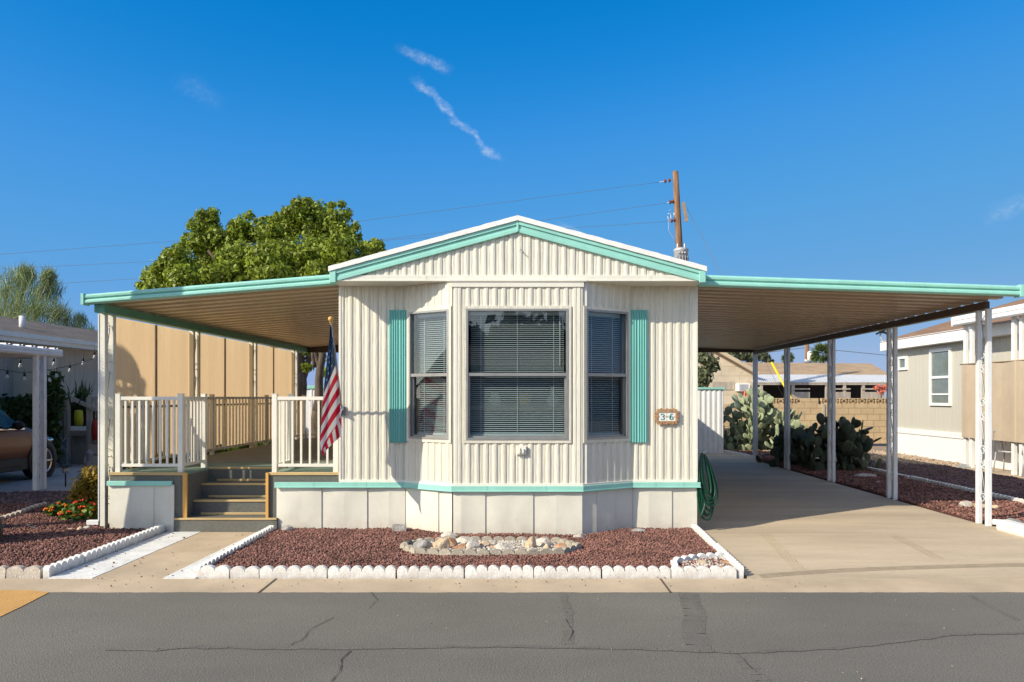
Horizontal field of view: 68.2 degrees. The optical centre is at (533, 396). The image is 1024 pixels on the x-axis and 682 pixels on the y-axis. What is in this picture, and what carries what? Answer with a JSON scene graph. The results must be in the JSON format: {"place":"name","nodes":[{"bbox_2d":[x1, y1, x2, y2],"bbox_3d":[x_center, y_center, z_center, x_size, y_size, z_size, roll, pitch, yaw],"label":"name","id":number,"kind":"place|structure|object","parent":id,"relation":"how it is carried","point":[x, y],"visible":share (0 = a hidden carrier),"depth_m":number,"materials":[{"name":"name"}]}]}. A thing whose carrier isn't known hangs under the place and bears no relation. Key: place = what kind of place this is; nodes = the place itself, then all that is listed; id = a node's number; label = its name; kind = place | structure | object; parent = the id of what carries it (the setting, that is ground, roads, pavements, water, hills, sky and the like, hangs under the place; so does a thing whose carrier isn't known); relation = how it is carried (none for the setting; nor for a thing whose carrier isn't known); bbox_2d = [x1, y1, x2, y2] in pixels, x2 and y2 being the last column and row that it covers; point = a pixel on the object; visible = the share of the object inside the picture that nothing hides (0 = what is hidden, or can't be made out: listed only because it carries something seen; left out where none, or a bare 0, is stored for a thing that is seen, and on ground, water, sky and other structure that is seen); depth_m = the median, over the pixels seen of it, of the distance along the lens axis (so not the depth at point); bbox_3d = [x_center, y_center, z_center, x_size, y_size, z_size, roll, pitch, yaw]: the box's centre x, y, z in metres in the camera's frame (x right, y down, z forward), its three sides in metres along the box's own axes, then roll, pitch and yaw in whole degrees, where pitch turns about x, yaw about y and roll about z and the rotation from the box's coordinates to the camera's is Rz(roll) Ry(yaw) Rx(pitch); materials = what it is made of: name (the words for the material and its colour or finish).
{"place":"outdoors","nodes":[
{"label":"outdoors","id":0,"kind":"place"},
{"bbox_2d":[6,565,42,578],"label":"edging block","id":1,"kind":"structure","parent":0,"point":[24,572],"depth_m":6.70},
{"bbox_2d":[0,490,72,504],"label":"purple gravel","id":2,"kind":"structure","parent":0,"point":[35,497],"depth_m":11.76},
{"bbox_2d":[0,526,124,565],"bbox_3d":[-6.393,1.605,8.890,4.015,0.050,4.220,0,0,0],"label":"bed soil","id":3,"kind":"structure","parent":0,"point":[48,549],"depth_m":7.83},
{"bbox_2d":[43,495,97,521],"bbox_3d":[-5.905,1.473,9.827,0.840,0.357,0.572,0,0,31],"label":"lantana","id":4,"kind":"object","parent":3,"relation":"on","point":[81,508],"visible":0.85,"depth_m":9.70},
{"bbox_2d":[0,463,136,492],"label":"neighbour driveway","id":5,"kind":"structure","parent":0,"point":[19,481],"depth_m":14.40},
{"bbox_2d":[0,409,56,478],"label":"parked car","id":6,"kind":"object","parent":5,"relation":"on","point":[16,445],"visible":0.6,"depth_m":14.12,"materials":[{"name":"metal"}]},
{"bbox_2d":[0,343,62,490],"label":"carport awning","id":7,"kind":"object","parent":5,"relation":"on","point":[20,350],"visible":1,"depth_m":12.94,"materials":[{"name":"metal"}]},
{"bbox_2d":[0,348,97,381],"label":"string light","id":8,"kind":"object","parent":7,"relation":"attached to","point":[49,374],"visible":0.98,"depth_m":15.80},
{"bbox_2d":[47,369,71,413],"bbox_3d":[-10.517,-0.117,16.613,0.571,1.020,0.459,0,0,35],"label":"hanging fern","id":9,"kind":"object","parent":8,"relation":"hanging from","point":[56,397],"visible":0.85,"depth_m":16.54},
{"bbox_2d":[0,393,64,462],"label":"ivy hedge","id":10,"kind":"object","parent":5,"relation":"on","point":[19,407],"visible":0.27,"depth_m":16.94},
{"bbox_2d":[13,357,55,420],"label":"partition wall","id":11,"kind":"structure","parent":5,"relation":"on","point":[21,386],"depth_m":17.30,"materials":[{"name":"grey wood"}]},
{"bbox_2d":[56,438,67,464],"bbox_3d":[-10.990,1.262,17.550,0.371,0.644,0.020,0,0,0],"label":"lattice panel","id":12,"kind":"object","parent":5,"relation":"on","point":[64,457],"visible":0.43,"depth_m":17.54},
{"bbox_2d":[58,394,97,465],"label":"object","id":13,"kind":"object","parent":5,"relation":"on","point":[80,444],"visible":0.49,"depth_m":17.77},
{"bbox_2d":[74,397,82,425],"bbox_3d":[-10.480,0.326,17.467,0.187,0.669,0.228,0,0,33],"label":"paper lantern","id":14,"kind":"object","parent":13,"relation":"hanging from","point":[78,416],"visible":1,"depth_m":17.38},
{"bbox_2d":[85,450,93,466],"bbox_3d":[-10.162,1.400,17.319,0.200,0.380,0.200,0,0,0],"label":"garden ornament","id":15,"kind":"object","parent":13,"relation":"on","point":[89,454],"visible":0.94,"depth_m":17.26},
{"bbox_2d":[91,410,97,439],"bbox_3d":[-10.066,0.596,17.450,0.240,0.789,0.240,0,0,43],"label":"paper lantern","id":16,"kind":"object","parent":13,"relation":"hanging from","point":[94,430],"visible":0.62,"depth_m":17.35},
{"bbox_2d":[0,503,148,567],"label":"red gravel","id":17,"kind":"structure","parent":0,"point":[56,538],"depth_m":8.38,"materials":[{"name":"gravel"}]},
{"bbox_2d":[64,464,97,503],"bbox_3d":[-5.898,1.204,10.091,0.668,0.658,0.451,0,0,0],"label":"golden shrub","id":18,"kind":"object","parent":17,"relation":"on","point":[87,484],"visible":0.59,"depth_m":10.00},
{"bbox_2d":[71,408,94,425],"bbox_3d":[-11.004,0.475,18.350,0.900,0.450,0.300,0,0,0],"label":"planter box","id":19,"kind":"object","parent":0,"point":[72,418],"visible":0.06,"depth_m":18.20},
{"bbox_2d":[71,393,87,412],"bbox_3d":[-10.869,0.151,18.178,0.546,0.512,0.380,0,0,0],"label":"potted plant","id":20,"kind":"object","parent":19,"relation":"in","point":[75,406],"visible":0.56,"depth_m":18.11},
{"bbox_2d":[65,377,97,405],"bbox_3d":[-10.880,-0.099,18.304,1.354,0.797,1.408,0,0,35],"label":"potted plant","id":21,"kind":"object","parent":19,"relation":"in","point":[86,391],"visible":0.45,"depth_m":18.16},
{"bbox_2d":[93,532,255,578],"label":"front path","id":22,"kind":"structure","parent":0,"point":[189,550],"depth_m":7.58,"materials":[{"name":"concrete"}]},
{"bbox_2d":[257,533,688,578],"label":"bed soil","id":23,"kind":"structure","parent":0,"point":[464,571],"depth_m":6.73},
{"bbox_2d":[392,524,406,531],"bbox_3d":[-1.543,1.540,8.722,0.181,0.172,0.120,0,0,0],"label":"rock","id":24,"kind":"object","parent":23,"relation":"on","point":[398,527],"visible":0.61,"depth_m":8.68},
{"bbox_2d":[400,543,417,553],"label":"edging block","id":25,"kind":"structure","parent":23,"relation":"on","point":[406,547],"depth_m":7.62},
{"bbox_2d":[415,547,451,555],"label":"edging block","id":26,"kind":"structure","parent":23,"relation":"on","point":[444,551],"depth_m":7.47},
{"bbox_2d":[451,549,488,556],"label":"edging block","id":27,"kind":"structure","parent":23,"relation":"on","point":[467,552],"depth_m":7.41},
{"bbox_2d":[489,549,526,554],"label":"edging block","id":28,"kind":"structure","parent":23,"relation":"on","point":[508,551],"depth_m":7.42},
{"bbox_2d":[493,536,526,542],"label":"rock","id":29,"kind":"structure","parent":23,"relation":"on","point":[509,538],"depth_m":8.09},
{"bbox_2d":[527,547,563,555],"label":"edging block","id":30,"kind":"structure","parent":23,"relation":"on","point":[534,551],"depth_m":7.45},
{"bbox_2d":[562,543,581,552],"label":"edging block","id":31,"kind":"object","parent":23,"relation":"on","point":[573,547],"depth_m":7.63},
{"bbox_2d":[673,554,697,562],"bbox_3d":[1.437,1.558,7.136,0.294,0.123,0.056,0,0,-36],"label":"edging block","id":32,"kind":"object","parent":23,"relation":"on","point":[682,558],"depth_m":7.11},
{"bbox_2d":[697,552,724,559],"bbox_3d":[1.707,1.558,7.264,0.282,0.123,0.058,0,0,-16],"label":"edging block","id":33,"kind":"object","parent":23,"relation":"on","point":[710,554],"depth_m":7.24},
{"bbox_2d":[724,554,743,578],"bbox_3d":[1.848,1.561,6.982,0.058,0.118,0.544,0,0,2],"label":"edging block","id":34,"kind":"object","parent":23,"relation":"on","point":[738,566],"depth_m":6.81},
{"bbox_2d":[213,527,736,572],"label":"red gravel","id":35,"kind":"structure","parent":0,"point":[328,547],"depth_m":7.57,"materials":[{"name":"gravel"}]},
{"bbox_2d":[681,556,726,568],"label":"white pebbles","id":36,"kind":"object","parent":35,"relation":"on","point":[696,565],"visible":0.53,"depth_m":7.01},
{"bbox_2d":[0,592,1023,681],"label":"road","id":37,"kind":"structure","parent":0,"point":[40,641],"depth_m":5.04,"materials":[{"name":"asphalt"}]},
{"bbox_2d":[0,590,48,616],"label":"painted kerb apron","id":38,"kind":"object","parent":37,"relation":"on","point":[11,600],"visible":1,"depth_m":5.97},
{"bbox_2d":[104,592,1023,681],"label":"road tar seam","id":39,"kind":"object","parent":37,"relation":"on","point":[694,636],"visible":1,"depth_m":4.85,"materials":[{"name":"asphalt"}]},
{"bbox_2d":[0,579,1023,592],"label":"pavement","id":40,"kind":"structure","parent":0,"point":[576,585],"depth_m":6.42,"materials":[{"name":"concrete"}]},
{"bbox_2d":[0,0,1023,397],"label":"sky","id":41,"kind":"structure","parent":0,"point":[869,140],"materials":[{"name":"blue"}]},
{"bbox_2d":[164,444,937,578],"bbox_3d":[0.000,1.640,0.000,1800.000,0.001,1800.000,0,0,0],"label":"ground","id":42,"kind":"structure","parent":0,"point":[879,447],"depth_m":24.08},
{"bbox_2d":[0,260,74,325],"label":"palo verde tree","id":43,"kind":"object","parent":42,"relation":"on","point":[24,276],"visible":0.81,"depth_m":27.80,"materials":[{"name":"plant"}]},
{"bbox_2d":[0,316,97,430],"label":"neighbour home","id":44,"kind":"object","parent":42,"relation":"on","point":[76,345],"visible":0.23,"depth_m":19.21,"materials":[{"name":"metal"}]},
{"bbox_2d":[43,554,84,578],"bbox_3d":[-4.329,1.561,6.983,0.059,0.119,0.560,0,0,-2],"label":"edging block","id":45,"kind":"object","parent":42,"relation":"on","point":[63,565],"depth_m":6.92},
{"bbox_2d":[59,310,97,330],"bbox_3d":[-17.301,-0.871,28.644,1.951,5.076,1.935,0,0,35],"label":"palo verde tree","id":46,"kind":"object","parent":42,"relation":"on","point":[79,320],"visible":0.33,"depth_m":29.00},
{"bbox_2d":[82,543,115,563],"bbox_3d":[-4.338,1.560,7.543,0.066,0.120,0.549,0,0,-2],"label":"edging block","id":47,"kind":"object","parent":42,"relation":"on","point":[98,552],"depth_m":7.50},
{"bbox_2d":[48,531,199,578],"bbox_3d":[-4.107,1.609,7.815,0.395,0.030,2.319,0,0,-1],"label":"path border","id":48,"kind":"object","parent":42,"relation":"on","point":[102,565],"visible":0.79,"depth_m":7.56,"materials":[{"name":"concrete"}]},
{"bbox_2d":[112,533,141,551],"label":"edging block","id":49,"kind":"structure","parent":42,"relation":"on","point":[128,541],"depth_m":8.08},
{"bbox_2d":[138,525,164,540],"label":"edging block","id":50,"kind":"structure","parent":42,"relation":"on","point":[154,531],"depth_m":8.66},
{"bbox_2d":[163,534,252,578],"bbox_3d":[-3.123,1.609,7.815,0.285,0.030,2.310,0,0,0],"label":"path border","id":51,"kind":"object","parent":42,"relation":"on","point":[186,572],"visible":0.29,"depth_m":6.95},
{"bbox_2d":[193,555,222,578],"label":"edging block","id":52,"kind":"structure","parent":51,"relation":"on","point":[210,561],"depth_m":6.86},
{"bbox_2d":[217,544,242,557],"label":"edging block","id":53,"kind":"structure","parent":51,"relation":"on","point":[232,549],"depth_m":7.48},
{"bbox_2d":[238,533,259,547],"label":"edging block","id":54,"kind":"structure","parent":51,"relation":"on","point":[251,538],"depth_m":8.03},
{"bbox_2d":[256,525,274,536],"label":"edging block","id":55,"kind":"structure","parent":51,"relation":"on","point":[264,531],"depth_m":8.58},
{"bbox_2d":[200,565,230,578],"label":"edging block","id":56,"kind":"structure","parent":42,"relation":"on","point":[213,572],"depth_m":6.69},
{"bbox_2d":[107,394,338,531],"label":"porch deck","id":57,"kind":"structure","parent":42,"relation":"on","point":[231,491],"depth_m":9.13,"materials":[{"name":"wood"}]},
{"bbox_2d":[230,566,259,578],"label":"edging block","id":58,"kind":"structure","parent":42,"relation":"on","point":[242,572],"depth_m":6.68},
{"bbox_2d":[134,194,364,438],"bbox_3d":[-7.641,-1.970,20.373,6.717,7.285,4.676,0,0,0],"label":"tree","id":59,"kind":"object","parent":42,"relation":"on","point":[328,235],"visible":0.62,"depth_m":19.46,"materials":[{"name":"green plant"}]},
{"bbox_2d":[260,565,327,578],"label":"edging block","id":60,"kind":"structure","parent":42,"relation":"on","point":[291,572],"depth_m":6.68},
{"bbox_2d":[305,385,323,437],"bbox_3d":[-7.000,0.590,27.000,12.000,2.020,0.100,0,0,0],"label":"board fence","id":61,"kind":"object","parent":42,"relation":"on","point":[310,390],"visible":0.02,"depth_m":27.00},
{"bbox_2d":[300,237,385,437],"bbox_3d":[-4.891,-1.221,19.215,2.414,5.768,1.569,0,0,0],"label":"tree","id":62,"kind":"object","parent":42,"relation":"on","point":[374,245],"visible":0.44,"depth_m":18.57,"materials":[{"name":"green plant"}]},
{"bbox_2d":[328,565,395,578],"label":"edging block","id":63,"kind":"structure","parent":42,"relation":"on","point":[359,572],"depth_m":6.69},
{"bbox_2d":[397,566,463,578],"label":"edging block","id":64,"kind":"structure","parent":42,"relation":"on","point":[428,572],"depth_m":6.68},
{"bbox_2d":[274,215,706,535],"bbox_3d":[-0.539,-0.223,15.309,5.042,3.665,13.582,0,0,0],"label":"mobile home","id":65,"kind":"object","parent":42,"relation":"on","point":[439,336],"visible":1,"depth_m":8.82,"materials":[{"name":"metal"}]},
{"bbox_2d":[81,275,338,527],"bbox_3d":[-3.829,0.076,12.940,3.102,3.042,8.220,0,0,0],"label":"patio awning","id":66,"kind":"object","parent":65,"relation":"attached to","point":[292,314],"visible":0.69,"depth_m":9.81,"materials":[{"name":"metal"}]},
{"bbox_2d":[116,317,188,463],"bbox_3d":[-5.237,-0.060,10.490,0.025,1.880,2.260,0,0,0],"label":"shade screen","id":67,"kind":"object","parent":66,"relation":"attached to","point":[152,360],"visible":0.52,"depth_m":10.35,"materials":[{"name":"fabric"}]},
{"bbox_2d":[200,333,248,451],"bbox_3d":[-5.237,-0.060,12.835,0.025,1.880,2.390,0,0,0],"label":"shade screen","id":68,"kind":"object","parent":66,"relation":"attached to","point":[224,367],"visible":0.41,"depth_m":12.91,"materials":[{"name":"fabric"}]},
{"bbox_2d":[257,344,290,442],"bbox_3d":[-5.237,-0.060,15.235,0.025,1.880,2.370,0,0,0],"label":"shade screen","id":69,"kind":"object","parent":66,"relation":"attached to","point":[273,370],"visible":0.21,"depth_m":15.13,"materials":[{"name":"fabric"}]},
{"bbox_2d":[320,316,344,454],"bbox_3d":[-2.220,-0.107,8.504,0.177,1.506,0.922,0,0,0],"label":"flag","id":70,"kind":"object","parent":65,"relation":"attached to","point":[333,409],"visible":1,"depth_m":8.33,"materials":[{"name":"multicoloured fabric"}]},
{"bbox_2d":[407,306,451,442],"bbox_3d":[-1.180,-0.256,8.807,0.669,1.556,0.144,0,0,33],"label":"window","id":71,"kind":"structure","parent":65,"relation":"in","point":[446,311],"depth_m":8.86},
{"bbox_2d":[463,306,570,442],"bbox_3d":[-0.183,-0.256,8.628,1.226,1.556,0.144,0,0,0],"label":"window","id":72,"kind":"structure","parent":65,"relation":"in","point":[473,437],"depth_m":8.67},
{"bbox_2d":[583,306,630,442],"bbox_3d":[0.824,-0.256,8.809,0.681,1.556,0.146,0,0,-32],"label":"window","id":73,"kind":"structure","parent":65,"relation":"in","point":[588,311],"depth_m":8.86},
{"bbox_2d":[654,408,679,424],"bbox_3d":[1.578,0.232,8.939,0.301,0.203,0.028,0,0,0],"label":"house number plaque","id":74,"kind":"object","parent":65,"relation":"attached to","point":[667,416],"visible":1,"depth_m":8.93,"materials":[{"name":"ceramic"}]},
{"bbox_2d":[697,449,718,520],"bbox_3d":[2.076,1.049,9.021,0.297,0.851,0.130,0,0,-12],"label":"garden hose","id":75,"kind":"object","parent":65,"relation":"hanging from","point":[712,486],"visible":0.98,"depth_m":8.99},
{"bbox_2d":[465,565,532,578],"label":"edging block","id":76,"kind":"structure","parent":42,"relation":"on","point":[493,572],"depth_m":6.69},
{"bbox_2d":[534,566,600,578],"bbox_3d":[0.301,1.562,6.712,0.591,0.117,0.059,0,0,0],"label":"edging block","id":77,"kind":"object","parent":42,"relation":"on","point":[571,572],"depth_m":6.68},
{"bbox_2d":[602,565,670,578],"bbox_3d":[0.912,1.560,6.712,0.602,0.119,0.056,0,0,1],"label":"edging block","id":78,"kind":"object","parent":42,"relation":"on","point":[638,572],"depth_m":6.68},
{"bbox_2d":[661,171,688,260],"bbox_3d":[5.491,-3.523,28.750,1.332,10.266,0.880,0,0,0],"label":"utility pole","id":79,"kind":"object","parent":42,"relation":"on","point":[680,251],"visible":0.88,"depth_m":28.89,"materials":[{"name":"brown wood"}]},
{"bbox_2d":[9,182,656,253],"bbox_3d":[-8.426,-6.810,29.001,26.506,2.876,0.012,0,0,0],"label":"power line","id":80,"kind":"object","parent":79,"relation":"attached to","point":[356,221],"visible":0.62,"depth_m":29.00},
{"bbox_2d":[8,203,662,268],"bbox_3d":[-8.283,-6.146,29.001,26.792,2.609,0.011,0,0,0],"label":"power line","id":81,"kind":"object","parent":79,"relation":"attached to","point":[383,239],"visible":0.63,"depth_m":29.00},
{"bbox_2d":[687,209,791,397],"bbox_3d":[7.537,-3.032,27.350,4.688,8.544,0.698,0,0,37],"label":"guy wire","id":82,"kind":"object","parent":79,"relation":"attached to","point":[777,373],"visible":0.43,"depth_m":26.90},
{"bbox_2d":[670,565,736,578],"bbox_3d":[1.509,1.561,6.716,0.578,0.118,0.060,0,0,-1],"label":"edging block","id":83,"kind":"object","parent":42,"relation":"on","point":[706,572],"depth_m":6.69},
{"bbox_2d":[698,352,720,386],"bbox_3d":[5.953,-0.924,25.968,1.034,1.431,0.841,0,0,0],"label":"tall shrub","id":84,"kind":"object","parent":42,"relation":"on","point":[709,367],"visible":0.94,"depth_m":25.86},
{"bbox_2d":[726,352,773,362],"bbox_3d":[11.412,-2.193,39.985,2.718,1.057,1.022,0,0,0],"label":"tree","id":85,"kind":"object","parent":42,"relation":"on","point":[747,356],"visible":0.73,"depth_m":39.80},
{"bbox_2d":[764,408,805,449],"bbox_3d":[7.374,0.949,22.179,1.171,1.415,1.430,0,0,16],"label":"prickly pear","id":86,"kind":"object","parent":42,"relation":"on","point":[795,422],"visible":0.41,"depth_m":21.78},
{"bbox_2d":[698,352,885,403],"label":"gabled house","id":87,"kind":"structure","parent":42,"relation":"on","point":[851,382],"depth_m":33.37,"materials":[{"name":"paint"}]},
{"bbox_2d":[712,382,733,389],"bbox_3d":[8.285,-0.489,32.983,0.960,0.340,0.026,0,0,0],"label":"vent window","id":88,"kind":"structure","parent":87,"relation":"in","point":[728,385],"depth_m":32.97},
{"bbox_2d":[735,383,749,390],"bbox_3d":[9.076,-0.419,32.767,0.520,0.340,0.458,0,0,0],"label":"air conditioner","id":89,"kind":"object","parent":87,"relation":"attached to","point":[742,386],"visible":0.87,"depth_m":32.55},
{"bbox_2d":[723,398,885,443],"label":"block wall","id":90,"kind":"structure","parent":42,"relation":"on","point":[869,412],"depth_m":25.20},
{"bbox_2d":[809,342,826,362],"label":"palm tree","id":91,"kind":"object","parent":42,"relation":"on","point":[815,356],"visible":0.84,"depth_m":45.80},
{"bbox_2d":[723,444,962,465],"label":"tan gravel","id":92,"kind":"structure","parent":42,"relation":"on","point":[878,454],"depth_m":19.16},
{"bbox_2d":[723,387,781,450],"bbox_3d":[6.360,0.674,22.581,2.076,1.950,1.852,0,0,0],"label":"prickly pear","id":93,"kind":"object","parent":92,"relation":"on","point":[741,431],"visible":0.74,"depth_m":22.14,"materials":[{"name":"plant"}]},
{"bbox_2d":[880,299,1023,470],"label":"neighbour home","id":94,"kind":"object","parent":42,"relation":"on","point":[930,360],"visible":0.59,"depth_m":19.25,"materials":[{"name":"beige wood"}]},
{"bbox_2d":[898,356,907,369],"bbox_3d":[10.290,-0.940,21.047,0.080,0.380,0.504,0,0,0],"label":"window","id":95,"kind":"structure","parent":94,"relation":"in","point":[903,360],"depth_m":21.02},
{"bbox_2d":[929,347,951,405],"bbox_3d":[10.290,-0.500,19.101,0.080,1.440,0.989,0,0,0],"label":"window","id":96,"kind":"structure","parent":94,"relation":"in","point":[940,360],"depth_m":19.11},
{"bbox_2d":[698,387,724,452],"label":"storage shed","id":97,"kind":"structure","parent":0,"point":[710,419],"depth_m":21.59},
{"bbox_2d":[697,453,1023,578],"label":"driveway","id":98,"kind":"structure","parent":0,"point":[811,523],"depth_m":8.85,"materials":[{"name":"concrete"}]},
{"bbox_2d":[697,275,1023,526],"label":"carport","id":99,"kind":"object","parent":98,"relation":"on","point":[756,316],"visible":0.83,"depth_m":10.72,"materials":[{"name":"metal"}]},
{"bbox_2d":[758,533,1023,577],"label":"driveway tyre mark","id":100,"kind":"object","parent":98,"relation":"on","point":[789,573],"visible":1,"depth_m":7.12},
{"bbox_2d":[996,519,1023,536],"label":"kerb stone","id":101,"kind":"object","parent":98,"relation":"on","point":[1010,527],"visible":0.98,"depth_m":8.85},
{"bbox_2d":[729,450,1023,525],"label":"red gravel","id":102,"kind":"structure","parent":0,"point":[909,490],"depth_m":12.34,"materials":[{"name":"gravel"}]},
{"bbox_2d":[755,423,814,466],"bbox_3d":[6.094,1.143,17.830,1.403,1.002,2.031,0,0,0],"label":"prickly pear","id":103,"kind":"object","parent":102,"relation":"on","point":[777,450],"visible":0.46,"depth_m":17.49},
{"bbox_2d":[790,413,872,470],"bbox_3d":[6.472,1.011,16.289,1.736,1.304,1.420,0,0,-33],"label":"prickly pear","id":104,"kind":"object","parent":102,"relation":"on","point":[847,434],"visible":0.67,"depth_m":16.06,"materials":[{"name":"plant"}]},
{"bbox_2d":[846,434,881,469],"bbox_3d":[7.107,1.153,16.600,1.007,0.975,1.506,0,0,24],"label":"prickly pear","id":105,"kind":"object","parent":102,"relation":"on","point":[859,462],"visible":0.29,"depth_m":16.18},
{"bbox_2d":[863,459,1023,498],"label":"purple gravel","id":106,"kind":"structure","parent":0,"point":[962,474],"depth_m":14.84,"materials":[{"name":"gravel"}]},
{"bbox_2d":[952,466,1023,478],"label":"neighbour patio","id":107,"kind":"structure","parent":0,"point":[997,471],"depth_m":15.94,"materials":[{"name":"concrete"}]},
{"bbox_2d":[951,304,1023,475],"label":"patio cover","id":108,"kind":"object","parent":107,"relation":"on","point":[967,322],"visible":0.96,"depth_m":15.56,"materials":[{"name":"metal"}]},
{"bbox_2d":[960,359,1023,442],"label":"privacy screen","id":109,"kind":"object","parent":108,"relation":"hanging from","point":[1008,400],"visible":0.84,"depth_m":15.53,"materials":[{"name":"fabric"}]},
{"bbox_2d":[993,430,1018,473],"bbox_3d":[9.914,1.089,15.723,0.598,0.966,0.546,0,0,-36],"label":"patio chair","id":110,"kind":"object","parent":107,"relation":"on","point":[1004,451],"visible":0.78,"depth_m":15.77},
{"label":"bed soil","id":111,"kind":"structure","parent":0,"visible":0},
{"bbox_2d":[466,539,480,548],"bbox_3d":[-0.612,1.526,7.688,0.136,0.162,0.135,0,0,32],"label":"rock","id":112,"kind":"object","parent":111,"relation":"on","point":[472,543],"visible":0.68,"depth_m":7.66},
{"bbox_2d":[426,540,567,552],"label":"white pebbles","id":113,"kind":"object","parent":111,"relation":"on","point":[514,544],"visible":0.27,"depth_m":7.80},
{"bbox_2d":[413,539,431,547],"bbox_3d":[-1.133,1.529,7.747,0.194,0.144,0.126,0,0,-24],"label":"rock","id":114,"kind":"object","parent":113,"relation":"on","point":[422,543],"visible":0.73,"depth_m":7.71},
{"bbox_2d":[433,538,449,549],"bbox_3d":[-0.932,1.524,7.690,0.175,0.195,0.147,0,0,0],"label":"rock","id":115,"kind":"object","parent":113,"relation":"on","point":[441,543],"visible":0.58,"depth_m":7.64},
{"bbox_2d":[525,536,535,547],"bbox_3d":[-0.029,1.505,7.717,0.096,0.176,0.097,0,0,44],"label":"rock","id":116,"kind":"object","parent":113,"relation":"on","point":[530,542],"visible":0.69,"depth_m":7.68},
{"bbox_2d":[536,538,551,546],"bbox_3d":[0.115,1.527,7.855,0.127,0.126,0.169,0,0,-40],"label":"rock","id":117,"kind":"object","parent":113,"relation":"on","point":[541,542],"visible":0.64,"depth_m":7.81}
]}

